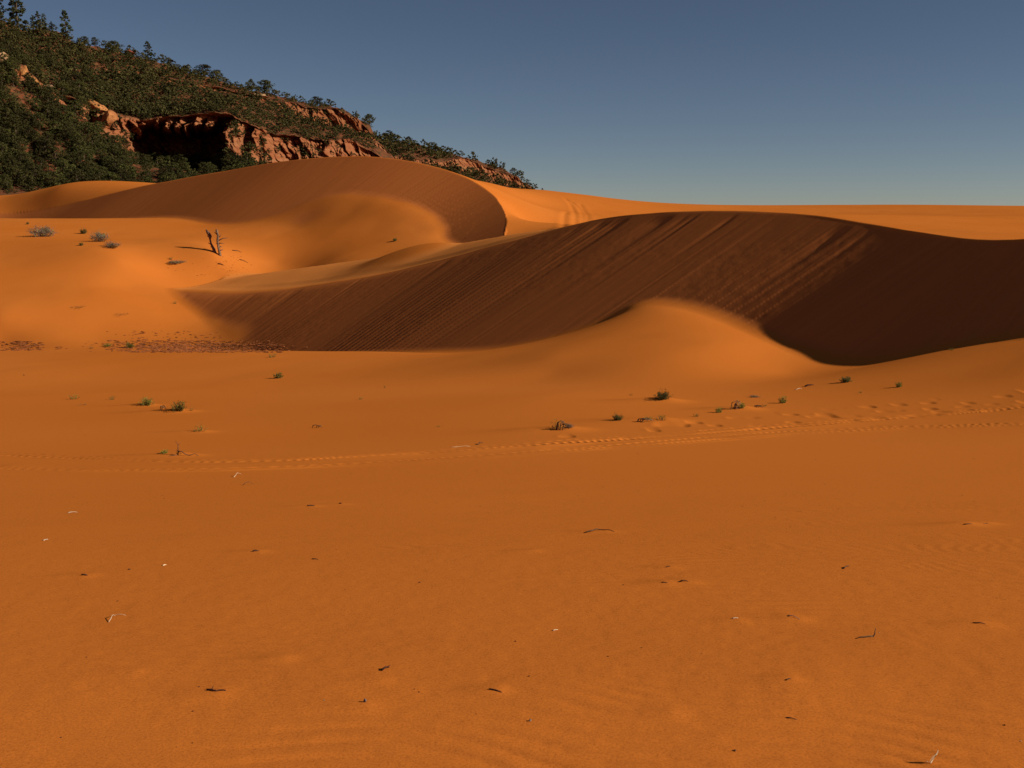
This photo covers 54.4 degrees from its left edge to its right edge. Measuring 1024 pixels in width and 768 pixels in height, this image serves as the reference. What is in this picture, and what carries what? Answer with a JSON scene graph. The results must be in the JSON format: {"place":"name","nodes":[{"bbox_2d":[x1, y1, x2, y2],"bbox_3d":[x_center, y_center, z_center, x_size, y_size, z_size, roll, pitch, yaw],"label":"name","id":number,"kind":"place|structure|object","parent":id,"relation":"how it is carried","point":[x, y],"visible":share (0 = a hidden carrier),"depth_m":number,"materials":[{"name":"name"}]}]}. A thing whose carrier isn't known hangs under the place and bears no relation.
{"place":"outdoors","nodes":[
{"label":"outdoors","id":0,"kind":"place"},
{"bbox_2d":[0,21,394,194],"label":"hill","id":1,"kind":"structure","parent":0,"point":[187,135],"depth_m":403.20,"materials":[{"name":"red stone"}]},
{"bbox_2d":[0,127,9,142],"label":"juniper","id":2,"kind":"object","parent":1,"relation":"on","point":[2,131],"visible":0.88,"depth_m":297.48,"materials":[{"name":"green plant"}]},
{"bbox_2d":[0,68,11,82],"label":"juniper","id":3,"kind":"object","parent":1,"relation":"on","point":[5,74],"visible":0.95,"depth_m":316.67,"materials":[{"name":"green plant"}]},
{"bbox_2d":[0,178,13,189],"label":"juniper","id":4,"kind":"object","parent":1,"relation":"on","point":[10,182],"visible":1,"depth_m":273.20,"materials":[{"name":"green plant"}]},
{"bbox_2d":[0,107,15,120],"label":"juniper","id":5,"kind":"object","parent":1,"relation":"on","point":[7,111],"visible":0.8,"depth_m":306.61,"materials":[{"name":"green plant"}]},
{"bbox_2d":[0,164,15,176],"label":"juniper","id":6,"kind":"object","parent":1,"relation":"on","point":[6,167],"visible":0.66,"depth_m":282.13,"materials":[{"name":"green plant"}]},
{"bbox_2d":[0,90,16,107],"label":"juniper","id":7,"kind":"object","parent":1,"relation":"on","point":[7,97],"visible":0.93,"depth_m":309.49,"materials":[{"name":"green plant"}]},
{"bbox_2d":[0,142,17,159],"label":"juniper","id":8,"kind":"object","parent":1,"relation":"on","point":[3,146],"visible":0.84,"depth_m":293.81,"materials":[{"name":"green plant"}]},
{"bbox_2d":[0,116,21,132],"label":"juniper","id":9,"kind":"object","parent":1,"relation":"on","point":[10,122],"visible":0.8,"depth_m":304.25,"materials":[{"name":"green plant"}]},
{"bbox_2d":[2,60,20,71],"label":"juniper","id":10,"kind":"object","parent":1,"relation":"on","point":[10,62],"visible":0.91,"depth_m":322.78,"materials":[{"name":"green plant"}]},
{"bbox_2d":[0,132,24,148],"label":"juniper","id":11,"kind":"object","parent":1,"relation":"on","point":[13,141],"visible":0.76,"depth_m":298.41,"materials":[{"name":"green plant"}]},
{"bbox_2d":[5,71,22,86],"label":"juniper","id":12,"kind":"object","parent":1,"relation":"on","point":[16,79],"visible":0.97,"depth_m":319.39,"materials":[{"name":"green plant"}]},
{"bbox_2d":[3,0,28,27],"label":"pine","id":13,"kind":"object","parent":1,"relation":"on","point":[14,9],"visible":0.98,"depth_m":385.55,"materials":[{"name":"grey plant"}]},
{"bbox_2d":[7,124,26,140],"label":"juniper","id":14,"kind":"object","parent":1,"relation":"on","point":[18,127],"visible":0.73,"depth_m":303.28,"materials":[{"name":"green plant"}]},
{"bbox_2d":[8,143,25,151],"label":"juniper","id":15,"kind":"object","parent":1,"relation":"on","point":[17,146],"visible":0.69,"depth_m":298.07,"materials":[{"name":"green plant"}]},
{"bbox_2d":[9,101,25,113],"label":"juniper","id":16,"kind":"object","parent":1,"relation":"on","point":[17,106],"visible":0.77,"depth_m":309.79,"materials":[{"name":"green plant"}]},
{"bbox_2d":[6,166,33,186],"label":"juniper","id":17,"kind":"object","parent":1,"relation":"on","point":[14,171],"visible":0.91,"depth_m":278.60,"materials":[{"name":"green plant"}]},
{"bbox_2d":[10,135,29,148],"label":"juniper","id":18,"kind":"object","parent":1,"relation":"on","point":[20,141],"visible":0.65,"depth_m":301.34,"materials":[{"name":"green plant"}]},
{"bbox_2d":[14,151,27,164],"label":"juniper","id":19,"kind":"object","parent":1,"relation":"on","point":[17,155],"visible":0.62,"depth_m":296.17,"materials":[{"name":"green plant"}]},
{"bbox_2d":[18,65,27,75],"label":"boulder","id":20,"kind":"object","parent":1,"relation":"on","point":[23,70],"visible":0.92,"depth_m":327.22,"materials":[{"name":"orange stone"}]},
{"bbox_2d":[17,54,30,64],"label":"juniper","id":21,"kind":"object","parent":1,"relation":"on","point":[23,57],"visible":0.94,"depth_m":333.04,"materials":[{"name":"green plant"}]},
{"bbox_2d":[15,169,34,187],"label":"juniper","id":22,"kind":"object","parent":1,"relation":"on","point":[25,176],"visible":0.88,"depth_m":279.54,"materials":[{"name":"green plant"}]},
{"bbox_2d":[20,126,36,140],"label":"juniper","id":23,"kind":"object","parent":1,"relation":"on","point":[28,129],"visible":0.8,"depth_m":306.90,"materials":[{"name":"green plant"}]},
{"bbox_2d":[19,111,37,127],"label":"juniper","id":24,"kind":"object","parent":1,"relation":"on","point":[30,115],"visible":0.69,"depth_m":311.68,"materials":[{"name":"green plant"}]},
{"bbox_2d":[21,76,40,93],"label":"juniper","id":25,"kind":"object","parent":1,"relation":"on","point":[29,78],"visible":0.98,"depth_m":323.96,"materials":[{"name":"green plant"}]},
{"bbox_2d":[25,175,38,185],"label":"juniper","id":26,"kind":"object","parent":1,"relation":"on","point":[32,180],"visible":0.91,"depth_m":281.06,"materials":[{"name":"green plant"}]},
{"bbox_2d":[23,111,42,128],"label":"juniper","id":27,"kind":"object","parent":1,"relation":"on","point":[28,117],"visible":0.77,"depth_m":312.36,"materials":[{"name":"green plant"}]},
{"bbox_2d":[24,164,42,181],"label":"juniper","id":28,"kind":"object","parent":1,"relation":"on","point":[36,168],"visible":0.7,"depth_m":284.17,"materials":[{"name":"green plant"}]},
{"bbox_2d":[25,98,42,111],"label":"juniper","id":29,"kind":"object","parent":1,"relation":"on","point":[38,101],"visible":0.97,"depth_m":320.22,"materials":[{"name":"green plant"}]},
{"bbox_2d":[28,131,45,145],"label":"juniper","id":30,"kind":"object","parent":1,"relation":"on","point":[39,135],"visible":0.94,"depth_m":307.88,"materials":[{"name":"green plant"}]},
{"bbox_2d":[34,157,46,166],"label":"juniper","id":31,"kind":"object","parent":1,"relation":"on","point":[39,160],"visible":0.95,"depth_m":302.86,"materials":[{"name":"green plant"}]},
{"bbox_2d":[33,112,49,130],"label":"juniper","id":32,"kind":"object","parent":1,"relation":"on","point":[45,121],"visible":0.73,"depth_m":315.71,"materials":[{"name":"green plant"}]},
{"bbox_2d":[32,84,53,100],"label":"juniper","id":33,"kind":"object","parent":1,"relation":"on","point":[43,87],"visible":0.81,"depth_m":326.73,"materials":[{"name":"green plant"}]},
{"bbox_2d":[34,172,52,186],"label":"juniper","id":34,"kind":"object","parent":1,"relation":"on","point":[41,179],"visible":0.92,"depth_m":284.49,"materials":[{"name":"green plant"}]},
{"bbox_2d":[34,137,54,149],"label":"juniper","id":35,"kind":"object","parent":1,"relation":"on","point":[36,142],"visible":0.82,"depth_m":306.68,"materials":[{"name":"green plant"}]},
{"bbox_2d":[34,139,56,158],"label":"juniper","id":36,"kind":"object","parent":1,"relation":"on","point":[41,148],"visible":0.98,"depth_m":305.89,"materials":[{"name":"green plant"}]},
{"bbox_2d":[36,92,58,106],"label":"juniper","id":37,"kind":"object","parent":1,"relation":"on","point":[47,95],"visible":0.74,"depth_m":325.82,"materials":[{"name":"green plant"}]},
{"bbox_2d":[35,171,61,187],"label":"juniper","id":38,"kind":"object","parent":1,"relation":"on","point":[56,177],"visible":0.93,"depth_m":285.01,"materials":[{"name":"green plant"}]},
{"bbox_2d":[40,86,59,100],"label":"juniper","id":39,"kind":"object","parent":1,"relation":"on","point":[54,92],"visible":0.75,"depth_m":329.18,"materials":[{"name":"green plant"}]},
{"bbox_2d":[39,105,62,121],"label":"juniper","id":40,"kind":"object","parent":1,"relation":"on","point":[46,107],"visible":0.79,"depth_m":321.60,"materials":[{"name":"green plant"}]},
{"bbox_2d":[43,101,62,119],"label":"juniper","id":41,"kind":"object","parent":1,"relation":"on","point":[51,104],"visible":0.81,"depth_m":323.01,"materials":[{"name":"green plant"}]},
{"bbox_2d":[45,58,61,70],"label":"juniper","id":42,"kind":"object","parent":1,"relation":"on","point":[52,60],"visible":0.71,"depth_m":356.99,"materials":[{"name":"green plant"}]},
{"bbox_2d":[45,120,65,137],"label":"juniper","id":43,"kind":"object","parent":1,"relation":"on","point":[54,123],"visible":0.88,"depth_m":316.88,"materials":[{"name":"green plant"}]},
{"bbox_2d":[45,146,69,164],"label":"juniper","id":44,"kind":"object","parent":1,"relation":"on","point":[56,152],"visible":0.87,"depth_m":306.81,"materials":[{"name":"green plant"}]},
{"bbox_2d":[54,82,71,94],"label":"juniper","id":45,"kind":"object","parent":1,"relation":"on","point":[68,89],"visible":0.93,"depth_m":341.53,"materials":[{"name":"green plant"}]},
{"bbox_2d":[50,158,76,177],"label":"juniper","id":46,"kind":"object","parent":1,"relation":"on","point":[61,162],"visible":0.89,"depth_m":300.16,"materials":[{"name":"green plant"}]},
{"bbox_2d":[54,127,72,141],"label":"juniper","id":47,"kind":"object","parent":1,"relation":"on","point":[65,134],"visible":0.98,"depth_m":317.22,"materials":[{"name":"green plant"}]},
{"bbox_2d":[60,10,73,33],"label":"pine","id":48,"kind":"object","parent":1,"relation":"on","point":[64,14],"visible":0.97,"depth_m":399.64,"materials":[{"name":"green plant"}]},
{"bbox_2d":[57,111,81,122],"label":"juniper","id":49,"kind":"object","parent":1,"relation":"on","point":[70,117],"visible":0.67,"depth_m":326.81,"materials":[{"name":"green plant"}]},
{"bbox_2d":[68,63,82,72],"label":"juniper","id":50,"kind":"object","parent":1,"relation":"on","point":[75,65],"visible":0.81,"depth_m":366.90,"materials":[{"name":"green plant"}]},
{"bbox_2d":[67,131,85,145],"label":"juniper","id":51,"kind":"object","parent":1,"relation":"on","point":[77,134],"visible":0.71,"depth_m":319.50,"materials":[{"name":"green plant"}]},
{"bbox_2d":[68,99,85,117],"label":"juniper","id":52,"kind":"object","parent":1,"relation":"on","point":[78,105],"visible":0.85,"depth_m":336.43,"materials":[{"name":"green plant"}]},
{"bbox_2d":[66,171,87,182],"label":"juniper","id":53,"kind":"object","parent":1,"relation":"on","point":[75,175],"visible":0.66,"depth_m":291.37,"materials":[{"name":"green plant"}]},
{"bbox_2d":[72,119,83,129],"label":"juniper","id":54,"kind":"object","parent":1,"relation":"on","point":[79,123],"visible":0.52,"depth_m":327.76,"materials":[{"name":"green plant"}]},
{"bbox_2d":[66,137,91,153],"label":"juniper","id":55,"kind":"object","parent":1,"relation":"on","point":[77,139],"visible":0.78,"depth_m":316.95,"materials":[{"name":"green plant"}]},
{"bbox_2d":[71,146,88,160],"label":"juniper","id":56,"kind":"object","parent":1,"relation":"on","point":[75,148],"visible":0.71,"depth_m":315.09,"materials":[{"name":"green plant"}]},
{"bbox_2d":[74,163,89,173],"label":"juniper","id":57,"kind":"object","parent":1,"relation":"on","point":[82,166],"visible":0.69,"depth_m":307.46,"materials":[{"name":"green plant"}]},
{"bbox_2d":[81,122,95,135],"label":"juniper","id":58,"kind":"object","parent":1,"relation":"on","point":[88,125],"visible":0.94,"depth_m":333.67,"materials":[{"name":"green plant"}]},
{"bbox_2d":[80,161,99,173],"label":"juniper","id":59,"kind":"object","parent":1,"relation":"on","point":[91,165],"visible":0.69,"depth_m":308.63,"materials":[{"name":"green plant"}]},
{"bbox_2d":[86,125,103,137],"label":"juniper","id":60,"kind":"object","parent":1,"relation":"on","point":[100,131],"visible":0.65,"depth_m":337.80,"materials":[{"name":"green plant"}]},
{"bbox_2d":[86,173,106,180],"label":"juniper","id":61,"kind":"object","parent":1,"relation":"on","point":[94,178],"visible":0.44,"depth_m":293.33,"materials":[{"name":"green plant"}]},
{"bbox_2d":[88,100,107,112],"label":"boulder","id":62,"kind":"object","parent":1,"relation":"on","point":[92,106],"visible":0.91,"depth_m":349.49,"materials":[{"name":"orange stone"}]},
{"bbox_2d":[92,169,108,179],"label":"juniper","id":63,"kind":"object","parent":1,"relation":"on","point":[100,172],"visible":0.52,"depth_m":303.72,"materials":[{"name":"green plant"}]},
{"bbox_2d":[101,155,113,170],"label":"juniper","id":64,"kind":"object","parent":1,"relation":"on","point":[107,158],"visible":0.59,"depth_m":320.52,"materials":[{"name":"green plant"}]},
{"bbox_2d":[101,110,117,126],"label":"boulder","id":65,"kind":"object","parent":1,"relation":"on","point":[110,116],"visible":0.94,"depth_m":349.50,"materials":[{"name":"orange stone"}]},
{"bbox_2d":[102,172,120,180],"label":"juniper","id":66,"kind":"object","parent":1,"relation":"on","point":[113,175],"visible":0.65,"depth_m":300.06,"materials":[{"name":"green plant"}]},
{"bbox_2d":[106,144,121,157],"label":"juniper","id":67,"kind":"object","parent":1,"relation":"on","point":[115,148],"visible":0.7,"depth_m":336.66,"materials":[{"name":"green plant"}]},
{"bbox_2d":[105,158,123,172],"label":"juniper","id":68,"kind":"object","parent":1,"relation":"on","point":[111,165],"visible":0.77,"depth_m":316.87,"materials":[{"name":"green plant"}]},
{"bbox_2d":[115,168,131,181],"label":"juniper","id":69,"kind":"object","parent":1,"relation":"on","point":[122,171],"visible":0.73,"depth_m":304.96,"materials":[{"name":"green plant"}]},
{"bbox_2d":[113,148,134,163],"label":"juniper","id":70,"kind":"object","parent":1,"relation":"on","point":[125,152],"visible":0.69,"depth_m":334.98,"materials":[{"name":"green plant"}]},
{"bbox_2d":[117,155,133,165],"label":"juniper","id":71,"kind":"object","parent":1,"relation":"on","point":[124,158],"visible":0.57,"depth_m":327.54,"materials":[{"name":"green plant"}]},
{"bbox_2d":[114,164,138,180],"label":"juniper","id":72,"kind":"object","parent":1,"relation":"on","point":[127,168],"visible":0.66,"depth_m":310.63,"materials":[{"name":"green plant"}]},
{"bbox_2d":[129,151,139,164],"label":"juniper","id":73,"kind":"object","parent":1,"relation":"on","point":[133,157],"visible":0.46,"depth_m":349.11,"materials":[{"name":"green plant"}]},
{"bbox_2d":[133,152,150,164],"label":"juniper","id":74,"kind":"object","parent":1,"relation":"on","point":[141,155],"visible":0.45,"depth_m":372.37,"materials":[{"name":"green plant"}]},
{"bbox_2d":[138,170,154,179],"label":"juniper","id":75,"kind":"object","parent":1,"relation":"on","point":[145,173],"visible":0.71,"depth_m":312.99,"materials":[{"name":"green plant"}]},
{"bbox_2d":[143,41,152,59],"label":"pine","id":76,"kind":"object","parent":1,"relation":"on","point":[147,55],"visible":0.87,"depth_m":425.75,"materials":[{"name":"green plant"}]},
{"bbox_2d":[149,153,166,167],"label":"juniper","id":77,"kind":"object","parent":1,"relation":"on","point":[155,160],"visible":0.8,"depth_m":382.82,"materials":[{"name":"green plant"}]},
{"bbox_2d":[156,165,173,177],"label":"juniper","id":78,"kind":"object","parent":1,"relation":"on","point":[161,168],"visible":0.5,"depth_m":322.98,"materials":[{"name":"green plant"}]},
{"bbox_2d":[157,168,174,180],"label":"juniper","id":79,"kind":"object","parent":1,"relation":"on","point":[166,171],"visible":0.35,"depth_m":316.95,"materials":[{"name":"green plant"}]},
{"bbox_2d":[159,172,181,181],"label":"juniper","id":80,"kind":"object","parent":1,"relation":"on","point":[172,176],"visible":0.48,"depth_m":307.04,"materials":[{"name":"green plant"}]},
{"bbox_2d":[171,154,189,168],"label":"juniper","id":81,"kind":"object","parent":1,"relation":"on","point":[177,157],"visible":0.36,"depth_m":382.99,"materials":[{"name":"green plant"}]},
{"bbox_2d":[174,169,190,178],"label":"juniper","id":82,"kind":"object","parent":1,"relation":"on","point":[180,171],"visible":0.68,"depth_m":320.68,"materials":[{"name":"green plant"}]},
{"bbox_2d":[177,157,190,170],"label":"juniper","id":83,"kind":"object","parent":1,"relation":"on","point":[183,163],"visible":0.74,"depth_m":369.53,"materials":[{"name":"green plant"}]},
{"bbox_2d":[189,152,210,170],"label":"juniper","id":84,"kind":"object","parent":1,"relation":"on","point":[198,156],"visible":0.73,"depth_m":391.83,"materials":[{"name":"green plant"}]},
{"bbox_2d":[194,64,211,74],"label":"juniper","id":85,"kind":"object","parent":1,"relation":"on","point":[200,67],"visible":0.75,"depth_m":449.84,"materials":[{"name":"green plant"}]},
{"bbox_2d":[196,162,210,173],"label":"juniper","id":86,"kind":"object","parent":1,"relation":"on","point":[203,167],"visible":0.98,"depth_m":336.14,"materials":[{"name":"green plant"}]},
{"bbox_2d":[220,154,236,166],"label":"juniper","id":87,"kind":"object","parent":1,"relation":"on","point":[226,159],"visible":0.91,"depth_m":358.77,"materials":[{"name":"green plant"}]},
{"bbox_2d":[222,152,244,166],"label":"juniper","id":88,"kind":"object","parent":1,"relation":"on","point":[238,156],"visible":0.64,"depth_m":361.51,"materials":[{"name":"green plant"}]},
{"bbox_2d":[240,151,257,165],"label":"juniper","id":89,"kind":"object","parent":1,"relation":"on","point":[245,154],"visible":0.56,"depth_m":373.78,"materials":[{"name":"green plant"}]},
{"bbox_2d":[255,79,275,92],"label":"juniper","id":90,"kind":"object","parent":1,"relation":"on","point":[268,84],"visible":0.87,"depth_m":474.11,"materials":[{"name":"green plant"}]},
{"bbox_2d":[0,12,542,192],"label":"hillside scrub","id":91,"kind":"object","parent":1,"relation":"on","point":[145,109],"visible":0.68,"depth_m":391.37,"materials":[{"name":"green plant"}]},
{"bbox_2d":[375,137,530,188],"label":"hill","id":92,"kind":"structure","parent":0,"point":[464,163],"depth_m":688.60,"materials":[{"name":"red stone"}]},
{"bbox_2d":[391,144,404,155],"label":"juniper","id":93,"kind":"object","parent":92,"relation":"on","point":[399,149],"visible":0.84,"depth_m":605.43,"materials":[{"name":"green plant"}]},
{"bbox_2d":[0,156,1023,767],"bbox_3d":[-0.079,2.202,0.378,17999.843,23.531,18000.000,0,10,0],"label":"sand ground","id":94,"kind":"structure","parent":0,"point":[506,326],"depth_m":12.63,"materials":[{"name":"orange sand"}]},
{"bbox_2d":[27,225,61,236],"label":"desert shrub","id":95,"kind":"object","parent":94,"relation":"on","point":[44,232],"visible":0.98,"depth_m":139.94,"materials":[{"name":"grey plant"}]},
{"bbox_2d":[86,230,110,241],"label":"desert shrub","id":96,"kind":"object","parent":94,"relation":"on","point":[100,238],"visible":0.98,"depth_m":132.30,"materials":[{"name":"grey plant"}]},
{"bbox_2d":[103,241,118,247],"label":"desert shrub","id":97,"kind":"object","parent":94,"relation":"on","point":[110,244],"visible":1,"depth_m":126.28,"materials":[{"name":"grey plant"}]},
{"bbox_2d":[139,396,154,405],"bbox_3d":[-11.902,0.559,32.425,0.491,0.322,0.451,4,11,24],"label":"desert shrub","id":98,"kind":"object","parent":94,"relation":"on","point":[147,402],"visible":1,"depth_m":32.41,"materials":[{"name":"green plant"}]},
{"bbox_2d":[0,331,306,352],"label":"crust litter","id":99,"kind":"object","parent":94,"relation":"on","point":[183,347],"visible":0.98,"depth_m":94.19,"materials":[{"name":"brown gravel"}]},
{"bbox_2d":[171,400,185,412],"bbox_3d":[-9.955,0.667,29.610,0.534,0.361,0.491,-9,13,-42],"label":"desert shrub","id":100,"kind":"object","parent":94,"relation":"on","point":[177,408],"visible":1,"depth_m":29.61,"materials":[{"name":"green plant"}]},
{"bbox_2d":[206,229,224,255],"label":"dead tree","id":101,"kind":"object","parent":94,"relation":"on","point":[217,241],"visible":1,"depth_m":128.77,"materials":[{"name":"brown wood"}]},
{"bbox_2d":[2,438,1015,758],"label":"plant litter","id":102,"kind":"object","parent":94,"relation":"on","point":[522,552],"visible":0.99,"depth_m":4.86,"materials":[{"name":"brown plant"}]},
{"bbox_2d":[652,388,669,399],"bbox_3d":[4.188,0.297,27.805,0.507,0.318,0.590,9,13,42],"label":"desert shrub","id":103,"kind":"object","parent":94,"relation":"on","point":[662,396],"visible":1,"depth_m":27.75,"materials":[{"name":"green plant"}]},
{"bbox_2d":[0,0,1023,205],"label":"sky","id":104,"kind":"structure","parent":0,"point":[708,102],"materials":[{"name":"blue"}]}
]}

